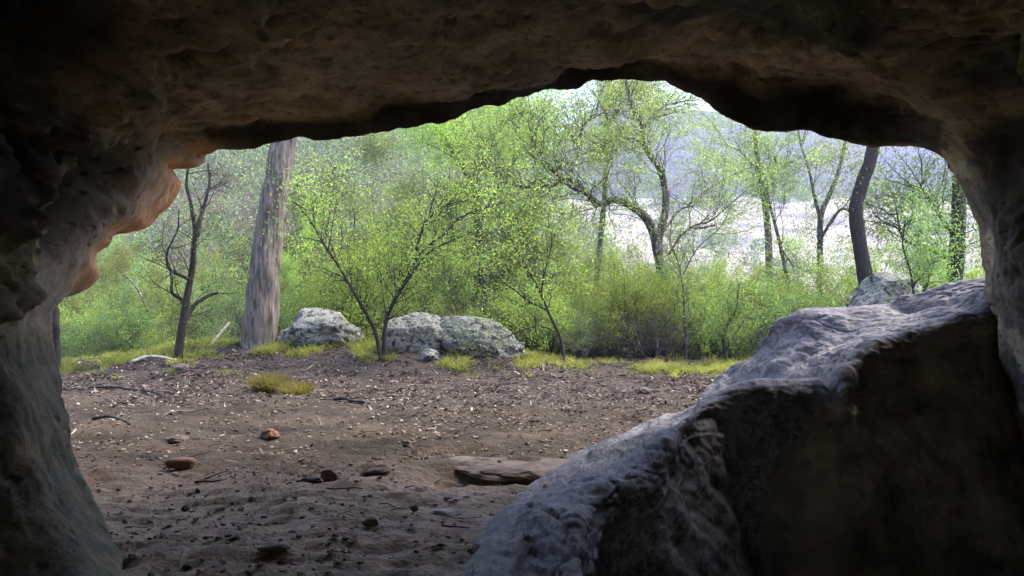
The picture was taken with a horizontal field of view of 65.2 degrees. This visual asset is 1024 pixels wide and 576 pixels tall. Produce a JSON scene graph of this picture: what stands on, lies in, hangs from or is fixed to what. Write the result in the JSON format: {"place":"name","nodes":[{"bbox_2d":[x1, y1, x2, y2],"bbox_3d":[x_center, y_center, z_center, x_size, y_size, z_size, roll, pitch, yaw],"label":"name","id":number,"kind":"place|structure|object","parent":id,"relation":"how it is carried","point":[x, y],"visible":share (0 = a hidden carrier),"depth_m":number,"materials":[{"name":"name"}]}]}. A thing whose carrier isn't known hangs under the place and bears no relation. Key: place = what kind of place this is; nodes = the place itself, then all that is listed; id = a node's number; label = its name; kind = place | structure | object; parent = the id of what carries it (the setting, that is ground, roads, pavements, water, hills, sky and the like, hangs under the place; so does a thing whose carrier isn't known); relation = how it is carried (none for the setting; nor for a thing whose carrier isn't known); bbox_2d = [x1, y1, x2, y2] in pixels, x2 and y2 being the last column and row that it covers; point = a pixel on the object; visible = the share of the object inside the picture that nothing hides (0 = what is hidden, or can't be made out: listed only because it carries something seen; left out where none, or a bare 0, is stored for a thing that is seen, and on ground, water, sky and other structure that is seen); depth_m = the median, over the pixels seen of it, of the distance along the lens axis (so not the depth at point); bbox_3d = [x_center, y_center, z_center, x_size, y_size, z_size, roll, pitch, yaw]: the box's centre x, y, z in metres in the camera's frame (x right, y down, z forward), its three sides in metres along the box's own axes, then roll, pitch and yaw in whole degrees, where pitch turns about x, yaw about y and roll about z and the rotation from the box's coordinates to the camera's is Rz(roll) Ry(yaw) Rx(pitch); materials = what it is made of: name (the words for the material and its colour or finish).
{"place":"outdoors","nodes":[
{"label":"outdoors","id":0,"kind":"place"},
{"bbox_2d":[61,139,740,575],"bbox_3d":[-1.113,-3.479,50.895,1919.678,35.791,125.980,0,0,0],"label":"ground","id":1,"kind":"structure","parent":0,"point":[393,537],"depth_m":6.47,"materials":[{"name":"brown soil"}]},
{"bbox_2d":[52,291,86,371],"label":"slim tree","id":2,"kind":"object","parent":1,"relation":"on","point":[56,327],"visible":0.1,"depth_m":11.96,"materials":[{"name":"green plant"}]},
{"bbox_2d":[60,315,93,357],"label":"leafy shrub","id":3,"kind":"object","parent":1,"relation":"on","point":[64,352],"visible":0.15,"depth_m":16.54,"materials":[{"name":"green plant"}]},
{"bbox_2d":[58,294,116,337],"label":"sapling","id":4,"kind":"object","parent":1,"relation":"on","point":[77,319],"visible":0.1,"depth_m":16.55,"materials":[{"name":"green plant"}]},
{"bbox_2d":[60,296,172,356],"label":"scrub bush","id":5,"kind":"object","parent":1,"relation":"on","point":[157,330],"visible":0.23,"depth_m":15.45,"materials":[{"name":"green plant"}]},
{"bbox_2d":[64,301,170,356],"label":"wattle shrub","id":6,"kind":"object","parent":1,"relation":"on","point":[126,328],"visible":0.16,"depth_m":15.69,"materials":[{"name":"green plant"}]},
{"bbox_2d":[62,261,189,356],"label":"leafy shrub","id":7,"kind":"object","parent":1,"relation":"on","point":[120,338],"visible":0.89,"depth_m":14.62,"materials":[{"name":"green plant"}]},
{"bbox_2d":[60,258,196,355],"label":"wattle shrub","id":8,"kind":"object","parent":1,"relation":"on","point":[83,300],"visible":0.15,"depth_m":17.58,"materials":[{"name":"green plant"}]},
{"bbox_2d":[75,233,183,309],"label":"gum tree","id":9,"kind":"object","parent":1,"relation":"on","point":[136,267],"visible":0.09,"depth_m":41.14,"materials":[{"name":"green plant"}]},
{"bbox_2d":[58,247,203,336],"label":"bushy tree","id":10,"kind":"object","parent":1,"relation":"on","point":[98,293],"visible":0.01,"depth_m":22.88,"materials":[{"name":"green plant"}]},
{"bbox_2d":[92,237,177,334],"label":"sapling","id":11,"kind":"object","parent":1,"relation":"on","point":[111,267],"visible":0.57,"depth_m":20.39,"materials":[{"name":"green plant"}]},
{"bbox_2d":[84,225,218,323],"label":"bushy tree","id":12,"kind":"object","parent":1,"relation":"on","point":[134,261],"visible":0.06,"depth_m":33.12,"materials":[{"name":"green plant"}]},
{"bbox_2d":[99,239,230,343],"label":"wattle shrub","id":13,"kind":"object","parent":1,"relation":"on","point":[151,296],"visible":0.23,"depth_m":18.15,"materials":[{"name":"green plant"}]},
{"bbox_2d":[165,457,196,468],"bbox_3d":[-2.383,1.258,5.755,0.211,0.073,0.116,0,0,-3],"label":"stone","id":14,"kind":"object","parent":1,"relation":"on","point":[181,462],"visible":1,"depth_m":5.71,"materials":[{"name":"brown stone"}]},
{"bbox_2d":[108,153,260,359],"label":"slim tree","id":15,"kind":"object","parent":1,"relation":"on","point":[185,312],"visible":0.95,"depth_m":12.62,"materials":[{"name":"green plant"}]},
{"bbox_2d":[145,245,226,339],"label":"sapling","id":16,"kind":"object","parent":1,"relation":"on","point":[202,267],"visible":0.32,"depth_m":20.87,"materials":[{"name":"green plant"}]},
{"bbox_2d":[112,189,316,336],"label":"bushy tree","id":17,"kind":"object","parent":1,"relation":"on","point":[201,251],"visible":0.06,"depth_m":22.41,"materials":[{"name":"green plant"}]},
{"bbox_2d":[186,265,245,340],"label":"bush","id":18,"kind":"object","parent":1,"relation":"on","point":[237,334],"visible":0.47,"depth_m":14.44,"materials":[{"name":"plant"}]},
{"bbox_2d":[205,235,250,293],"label":"gum tree","id":19,"kind":"object","parent":1,"relation":"on","point":[231,257],"visible":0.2,"depth_m":54.86,"materials":[{"name":"green plant"}]},
{"bbox_2d":[188,284,317,340],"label":"leafy shrub","id":20,"kind":"object","parent":1,"relation":"on","point":[238,313],"visible":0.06,"depth_m":15.91,"materials":[{"name":"green plant"}]},
{"bbox_2d":[209,249,310,340],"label":"leafy shrub","id":21,"kind":"object","parent":1,"relation":"on","point":[282,318],"visible":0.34,"depth_m":15.17,"materials":[{"name":"green plant"}]},
{"bbox_2d":[235,369,297,392],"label":"grass tussock","id":22,"kind":"object","parent":1,"relation":"on","point":[262,383],"depth_m":9.86,"materials":[{"name":"plant"}]},
{"bbox_2d":[241,137,296,348],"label":"gum tree","id":23,"kind":"object","parent":1,"relation":"on","point":[260,320],"visible":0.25,"depth_m":13.11,"materials":[{"name":"grey plant"}]},
{"bbox_2d":[140,140,415,344],"bbox_3d":[-6.157,0.587,21.136,6.408,8.816,10.609,0,0,19],"label":"bushy tree","id":24,"kind":"object","parent":1,"relation":"on","point":[239,259],"visible":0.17,"depth_m":18.95,"materials":[{"name":"green plant"}]},
{"bbox_2d":[244,203,342,310],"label":"sapling","id":25,"kind":"object","parent":1,"relation":"on","point":[286,258],"visible":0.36,"depth_m":17.04,"materials":[{"name":"green plant"}]},
{"bbox_2d":[268,378,325,394],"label":"grass tussock","id":26,"kind":"object","parent":1,"relation":"on","point":[299,388],"depth_m":9.67,"materials":[{"name":"yellow plant"}]},
{"bbox_2d":[276,308,363,346],"bbox_3d":[-3.264,0.723,13.413,1.459,0.782,1.136,0,0,0],"label":"boulder","id":27,"kind":"object","parent":1,"relation":"on","point":[306,327],"visible":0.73,"depth_m":12.96,"materials":[{"name":"stone"}]},
{"bbox_2d":[280,262,360,325],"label":"wattle shrub","id":28,"kind":"object","parent":1,"relation":"on","point":[288,286],"visible":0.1,"depth_m":16.26,"materials":[{"name":"green plant"}]},
{"bbox_2d":[281,180,362,295],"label":"sapling","id":29,"kind":"object","parent":1,"relation":"on","point":[322,234],"visible":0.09,"depth_m":22.45,"materials":[{"name":"green plant"}]},
{"bbox_2d":[278,206,431,332],"bbox_3d":[-3.047,0.035,15.095,3.765,3.058,2.331,0,0,22],"label":"wattle shrub","id":30,"kind":"object","parent":1,"relation":"on","point":[331,300],"visible":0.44,"depth_m":15.00,"materials":[{"name":"green plant"}]},
{"bbox_2d":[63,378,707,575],"bbox_3d":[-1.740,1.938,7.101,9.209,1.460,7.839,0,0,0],"label":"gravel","id":31,"kind":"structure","parent":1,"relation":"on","point":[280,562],"depth_m":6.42,"materials":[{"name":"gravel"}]},
{"bbox_2d":[297,165,478,348],"bbox_3d":[-2.410,-0.392,15.405,3.026,4.036,4.887,0,0,26],"label":"wattle shrub","id":32,"kind":"object","parent":1,"relation":"on","point":[369,290],"visible":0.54,"depth_m":14.74,"materials":[{"name":"green plant"}]},
{"bbox_2d":[229,133,565,361],"bbox_3d":[-1.668,-0.571,12.378,5.064,3.896,2.994,0,0,0],"label":"forked bush","id":33,"kind":"object","parent":1,"relation":"on","point":[408,276],"visible":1,"depth_m":12.34,"materials":[{"name":"green plant"}]},
{"bbox_2d":[61,340,738,536],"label":"leaf litter","id":34,"kind":"object","parent":1,"relation":"on","point":[363,391],"visible":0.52,"depth_m":10.59,"materials":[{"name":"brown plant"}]},
{"bbox_2d":[321,233,503,327],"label":"wattle shrub","id":35,"kind":"object","parent":1,"relation":"on","point":[435,285],"visible":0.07,"depth_m":16.79,"materials":[{"name":"green plant"}]},
{"bbox_2d":[387,312,443,352],"bbox_3d":[-1.565,0.800,13.173,1.102,0.801,0.919,0,0,0],"label":"boulder","id":36,"kind":"object","parent":1,"relation":"on","point":[406,334],"visible":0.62,"depth_m":12.78,"materials":[{"name":"stone"}]},
{"bbox_2d":[287,129,544,311],"bbox_3d":[-2.385,-0.553,21.399,6.513,8.177,6.096,0,0,14],"label":"gum tree","id":37,"kind":"object","parent":1,"relation":"on","point":[381,146],"visible":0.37,"depth_m":20.41,"materials":[{"name":"green plant"}]},
{"bbox_2d":[339,215,493,339],"bbox_3d":[-1.949,0.086,15.626,2.677,3.325,4.322,0,0,29],"label":"wattle shrub","id":38,"kind":"object","parent":1,"relation":"on","point":[404,310],"visible":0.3,"depth_m":15.34,"materials":[{"name":"green plant"}]},
{"bbox_2d":[417,348,438,361],"bbox_3d":[-1.306,1.056,12.396,0.340,0.240,0.266,0,0,0],"label":"boulder","id":39,"kind":"object","parent":1,"relation":"on","point":[427,355],"visible":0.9,"depth_m":12.33,"materials":[{"name":"stone"}]},
{"bbox_2d":[429,508,464,515],"bbox_3d":[-0.377,1.298,4.624,0.210,0.040,0.098,0,7,-14],"label":"stone","id":40,"kind":"object","parent":1,"relation":"on","point":[448,512],"visible":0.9,"depth_m":4.61,"materials":[{"name":"grey stone"}]},
{"bbox_2d":[408,230,491,315],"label":"sapling","id":41,"kind":"object","parent":1,"relation":"on","point":[464,280],"visible":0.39,"depth_m":16.76,"materials":[{"name":"green plant"}]},
{"bbox_2d":[367,175,539,316],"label":"gum tree","id":42,"kind":"object","parent":1,"relation":"on","point":[404,213],"visible":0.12,"depth_m":21.77,"materials":[{"name":"green plant"}]},
{"bbox_2d":[364,168,578,315],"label":"gum tree","id":43,"kind":"object","parent":1,"relation":"on","point":[488,271],"visible":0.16,"depth_m":20.53,"materials":[{"name":"green plant"}]},
{"bbox_2d":[344,129,605,316],"bbox_3d":[-2.213,-0.115,22.676,10.111,9.608,4.595,0,0,34],"label":"bushy tree","id":44,"kind":"object","parent":1,"relation":"on","point":[522,231],"visible":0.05,"depth_m":20.95,"materials":[{"name":"green plant"}]},
{"bbox_2d":[446,456,514,481],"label":"half buried slab","id":45,"kind":"structure","parent":1,"relation":"on","point":[473,467],"depth_m":5.71,"materials":[{"name":"stone"}]},
{"bbox_2d":[433,283,530,329],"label":"wattle shrub","id":46,"kind":"object","parent":1,"relation":"on","point":[491,309],"visible":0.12,"depth_m":14.81,"materials":[{"name":"green plant"}]},
{"bbox_2d":[438,316,526,358],"bbox_3d":[-0.581,0.849,13.098,1.694,0.749,1.008,9,1,6],"label":"boulder","id":47,"kind":"object","parent":1,"relation":"on","point":[448,341],"visible":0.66,"depth_m":12.75,"materials":[{"name":"stone"}]},
{"bbox_2d":[374,89,602,317],"bbox_3d":[-0.760,-1.835,19.212,6.144,9.694,5.085,0,0,-28],"label":"gum tree","id":48,"kind":"object","parent":1,"relation":"on","point":[425,135],"visible":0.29,"depth_m":18.91,"materials":[{"name":"green plant"}]},
{"bbox_2d":[405,173,577,315],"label":"gum tree","id":49,"kind":"object","parent":1,"relation":"on","point":[549,247],"visible":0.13,"depth_m":21.37,"materials":[{"name":"green plant"}]},
{"bbox_2d":[407,189,599,321],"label":"gum tree","id":50,"kind":"object","parent":1,"relation":"on","point":[535,265],"visible":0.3,"depth_m":20.10,"materials":[{"name":"green plant"}]},
{"bbox_2d":[460,286,552,342],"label":"scrub bush","id":51,"kind":"object","parent":1,"relation":"on","point":[499,318],"visible":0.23,"depth_m":14.78,"materials":[{"name":"green plant"}]},
{"bbox_2d":[430,152,596,365],"bbox_3d":[0.171,-0.327,12.780,2.774,3.562,2.604,0,0,29],"label":"forked bush","id":52,"kind":"object","parent":1,"relation":"on","point":[542,285],"visible":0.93,"depth_m":12.83,"materials":[{"name":"green plant"}]},
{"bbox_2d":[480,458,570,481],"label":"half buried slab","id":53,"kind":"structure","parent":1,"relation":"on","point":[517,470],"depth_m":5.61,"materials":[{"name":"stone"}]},
{"bbox_2d":[483,289,573,354],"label":"wattle shrub","id":54,"kind":"object","parent":1,"relation":"on","point":[526,341],"visible":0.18,"depth_m":14.83,"materials":[{"name":"green plant"}]},
{"bbox_2d":[496,297,578,357],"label":"wattle shrub","id":55,"kind":"object","parent":1,"relation":"on","point":[556,350],"visible":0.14,"depth_m":15.01,"materials":[{"name":"green plant"}]},
{"bbox_2d":[489,268,596,356],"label":"wattle shrub","id":56,"kind":"object","parent":1,"relation":"on","point":[550,325],"visible":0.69,"depth_m":14.33,"materials":[{"name":"green plant"}]},
{"bbox_2d":[490,255,626,350],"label":"wattle shrub","id":57,"kind":"object","parent":1,"relation":"on","point":[567,292],"visible":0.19,"depth_m":15.89,"materials":[{"name":"green plant"}]},
{"bbox_2d":[524,295,620,359],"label":"scrub bush","id":58,"kind":"object","parent":1,"relation":"on","point":[582,338],"visible":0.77,"depth_m":13.91,"materials":[{"name":"green plant"}]},
{"bbox_2d":[516,248,632,324],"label":"gum tree","id":59,"kind":"object","parent":1,"relation":"on","point":[579,285],"visible":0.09,"depth_m":20.48,"materials":[{"name":"green plant"}]},
{"bbox_2d":[552,306,635,358],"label":"scrub bush","id":60,"kind":"object","parent":1,"relation":"on","point":[612,346],"visible":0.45,"depth_m":14.55,"materials":[{"name":"green plant"}]},
{"bbox_2d":[538,260,651,358],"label":"wattle shrub","id":61,"kind":"object","parent":1,"relation":"on","point":[595,300],"visible":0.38,"depth_m":14.87,"materials":[{"name":"green plant"}]},
{"bbox_2d":[563,283,646,358],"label":"dead bush","id":62,"kind":"object","parent":1,"relation":"on","point":[603,349],"visible":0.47,"depth_m":14.51,"materials":[{"name":"plant"}]},
{"bbox_2d":[559,298,653,358],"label":"scrub bush","id":63,"kind":"object","parent":1,"relation":"on","point":[642,325],"visible":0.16,"depth_m":14.86,"materials":[{"name":"green plant"}]},
{"bbox_2d":[414,79,837,291],"bbox_3d":[2.292,-2.124,16.715,8.882,9.130,5.094,0,0,-10],"label":"twisted gum tree","id":64,"kind":"object","parent":1,"relation":"on","point":[615,138],"visible":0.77,"depth_m":16.15,"materials":[{"name":"green plant"}]},
{"bbox_2d":[567,225,691,354],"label":"wattle shrub","id":65,"kind":"object","parent":1,"relation":"on","point":[624,288],"visible":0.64,"depth_m":14.46,"materials":[{"name":"green plant"}]},
{"bbox_2d":[559,79,704,298],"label":"gum tree","id":66,"kind":"object","parent":1,"relation":"on","point":[653,85],"visible":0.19,"depth_m":21.87,"materials":[{"name":"green plant"}]},
{"bbox_2d":[505,157,759,315],"bbox_3d":[2.239,0.171,22.071,4.131,8.511,9.091,0,0,-44],"label":"bushy tree","id":67,"kind":"object","parent":1,"relation":"on","point":[658,217],"visible":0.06,"depth_m":21.46,"materials":[{"name":"green plant"}]},
{"bbox_2d":[598,289,669,358],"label":"dead bush","id":68,"kind":"object","parent":1,"relation":"on","point":[627,352],"visible":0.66,"depth_m":14.30,"materials":[{"name":"plant"}]},
{"bbox_2d":[583,258,688,358],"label":"wattle shrub","id":69,"kind":"object","parent":1,"relation":"on","point":[622,322],"visible":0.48,"depth_m":14.55,"materials":[{"name":"green plant"}]},
{"bbox_2d":[569,241,707,358],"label":"wattle shrub","id":70,"kind":"object","parent":1,"relation":"on","point":[655,292],"visible":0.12,"depth_m":15.62,"materials":[{"name":"green plant"}]},
{"bbox_2d":[550,218,729,346],"bbox_3d":[2.907,0.399,16.948,4.970,3.882,3.078,0,0,8],"label":"wattle shrub","id":71,"kind":"object","parent":1,"relation":"on","point":[631,266],"visible":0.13,"depth_m":17.06,"materials":[{"name":"green plant"}]},
{"bbox_2d":[599,286,699,362],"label":"dead bush","id":72,"kind":"object","parent":1,"relation":"on","point":[658,352],"visible":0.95,"depth_m":14.01,"materials":[{"name":"plant"}]},
{"bbox_2d":[567,252,746,357],"bbox_3d":[2.709,0.554,15.719,3.671,2.752,2.273,0,0,17],"label":"wattle shrub","id":73,"kind":"object","parent":1,"relation":"on","point":[667,294],"visible":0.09,"depth_m":15.45,"materials":[{"name":"green plant"}]},
{"bbox_2d":[611,237,713,355],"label":"wattle shrub","id":74,"kind":"object","parent":1,"relation":"on","point":[668,275],"visible":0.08,"depth_m":15.48,"materials":[{"name":"green plant"}]},
{"bbox_2d":[597,261,752,359],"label":"wattle shrub","id":75,"kind":"object","parent":1,"relation":"on","point":[669,336],"visible":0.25,"depth_m":14.79,"materials":[{"name":"green plant"}]},
{"bbox_2d":[633,288,717,357],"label":"dead bush","id":76,"kind":"object","parent":1,"relation":"on","point":[672,342],"visible":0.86,"depth_m":14.00,"materials":[{"name":"plant"}]},
{"bbox_2d":[644,319,728,359],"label":"scrub bush","id":77,"kind":"object","parent":1,"relation":"on","point":[691,349],"visible":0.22,"depth_m":14.96,"materials":[{"name":"green plant"}]},
{"bbox_2d":[629,246,772,358],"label":"wattle shrub","id":78,"kind":"object","parent":1,"relation":"on","point":[712,275],"visible":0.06,"depth_m":16.40,"materials":[{"name":"green plant"}]},
{"bbox_2d":[636,161,767,359],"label":"sapling","id":79,"kind":"object","parent":1,"relation":"on","point":[670,239],"visible":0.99,"depth_m":14.18,"materials":[{"name":"green plant"}]},
{"bbox_2d":[658,274,767,359],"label":"wattle shrub","id":80,"kind":"object","parent":1,"relation":"on","point":[707,346],"visible":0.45,"depth_m":14.55,"materials":[{"name":"green plant"}]},
{"bbox_2d":[650,232,789,360],"bbox_3d":[4.188,0.559,16.377,2.792,3.310,2.966,0,0,25],"label":"wattle shrub","id":81,"kind":"object","parent":1,"relation":"on","point":[716,272],"visible":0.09,"depth_m":16.07,"materials":[{"name":"green plant"}]},
{"bbox_2d":[674,270,783,361],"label":"shrub","id":82,"kind":"object","parent":1,"relation":"on","point":[728,323],"visible":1,"depth_m":13.13,"materials":[{"name":"green plant"}]},
{"bbox_2d":[698,280,780,359],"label":"dead bush","id":83,"kind":"object","parent":1,"relation":"on","point":[755,344],"visible":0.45,"depth_m":14.40,"materials":[{"name":"plant"}]},
{"bbox_2d":[462,276,1023,575],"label":"boulder","id":84,"kind":"object","parent":1,"relation":"on","point":[877,440],"visible":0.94,"depth_m":5.63,"materials":[{"name":"stone"}]},
{"bbox_2d":[666,236,838,307],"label":"wattle shrub","id":85,"kind":"object","parent":1,"relation":"on","point":[754,279],"visible":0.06,"depth_m":19.26,"materials":[{"name":"green plant"}]},
{"bbox_2d":[649,87,856,296],"bbox_3d":[6.426,-1.498,21.108,5.478,10.148,4.942,0,0,0],"label":"gum tree","id":86,"kind":"object","parent":1,"relation":"on","point":[767,232],"visible":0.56,"depth_m":21.09,"materials":[{"name":"green plant"}]},
{"bbox_2d":[690,240,821,358],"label":"wattle shrub","id":87,"kind":"object","parent":1,"relation":"on","point":[758,274],"visible":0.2,"depth_m":15.32,"materials":[{"name":"green plant"}]},
{"bbox_2d":[721,261,855,359],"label":"leafy shrub","id":88,"kind":"object","parent":1,"relation":"on","point":[787,305],"visible":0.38,"depth_m":14.49,"materials":[{"name":"green plant"}]},
{"bbox_2d":[752,184,854,305],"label":"bushy tree","id":89,"kind":"object","parent":1,"relation":"on","point":[807,228],"visible":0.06,"depth_m":25.32,"materials":[{"name":"green plant"}]},
{"bbox_2d":[732,124,907,306],"bbox_3d":[8.359,-1.335,21.527,5.775,10.336,3.531,0,0,-33],"label":"gum tree","id":90,"kind":"object","parent":1,"relation":"on","point":[821,233],"visible":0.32,"depth_m":21.91,"materials":[{"name":"green plant"}]},
{"bbox_2d":[759,246,881,308],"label":"wattle shrub","id":91,"kind":"object","parent":1,"relation":"on","point":[823,284],"visible":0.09,"depth_m":16.92,"materials":[{"name":"green plant"}]},
{"bbox_2d":[848,146,879,284],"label":"gum tree","id":92,"kind":"object","parent":1,"relation":"on","point":[859,243],"visible":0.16,"depth_m":16.05,"materials":[{"name":"grey plant"}]},
{"bbox_2d":[831,214,925,297],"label":"sapling","id":93,"kind":"object","parent":1,"relation":"on","point":[885,246],"visible":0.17,"depth_m":21.08,"materials":[{"name":"green plant"}]},
{"bbox_2d":[845,271,922,306],"bbox_3d":[6.926,0.362,14.841,1.475,1.348,1.037,0,0,-22],"label":"boulder","id":94,"kind":"object","parent":1,"relation":"on","point":[866,292],"visible":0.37,"depth_m":14.51,"materials":[{"name":"stone"}]},
{"bbox_2d":[790,160,979,307],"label":"bushy tree","id":95,"kind":"object","parent":1,"relation":"on","point":[901,249],"visible":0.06,"depth_m":21.03,"materials":[{"name":"green plant"}]},
{"bbox_2d":[799,143,983,289],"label":"bushy tree","id":96,"kind":"object","parent":1,"relation":"on","point":[957,200],"visible":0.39,"depth_m":16.63,"materials":[{"name":"green plant"}]},
{"bbox_2d":[873,179,979,294],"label":"sapling","id":97,"kind":"object","parent":1,"relation":"on","point":[924,256],"visible":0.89,"depth_m":13.76,"materials":[{"name":"green plant"}]},
{"bbox_2d":[907,195,985,288],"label":"wattle shrub","id":98,"kind":"object","parent":1,"relation":"on","point":[983,273],"visible":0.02,"depth_m":18.19,"materials":[{"name":"green plant"}]},
{"bbox_2d":[58,333,751,378],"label":"grass","id":99,"kind":"structure","parent":0,"point":[127,356],"depth_m":12.61,"materials":[{"name":"green plant"}]},
{"bbox_2d":[0,0,1023,575],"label":"cave","id":100,"kind":"structure","parent":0,"point":[114,114],"depth_m":4.73,"materials":[{"name":"stone"}]},
{"bbox_2d":[217,108,983,302],"bbox_3d":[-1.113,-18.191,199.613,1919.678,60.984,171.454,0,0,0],"label":"field","id":101,"kind":"structure","parent":0,"point":[745,225],"depth_m":225.43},
{"bbox_2d":[102,97,966,294],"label":"distant forest","id":102,"kind":"object","parent":101,"relation":"on","point":[261,165],"visible":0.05,"depth_m":82.73,"materials":[{"name":"green plant"}]},
{"bbox_2d":[519,80,714,162],"label":"sky","id":103,"kind":"structure","parent":0,"point":[585,89],"materials":[{"name":"white"}]},
{"bbox_2d":[535,106,951,200],"bbox_3d":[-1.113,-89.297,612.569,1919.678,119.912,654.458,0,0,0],"label":"mountain","id":104,"kind":"structure","parent":0,"point":[806,144],"depth_m":384.32,"materials":[{"name":"grey stone"}]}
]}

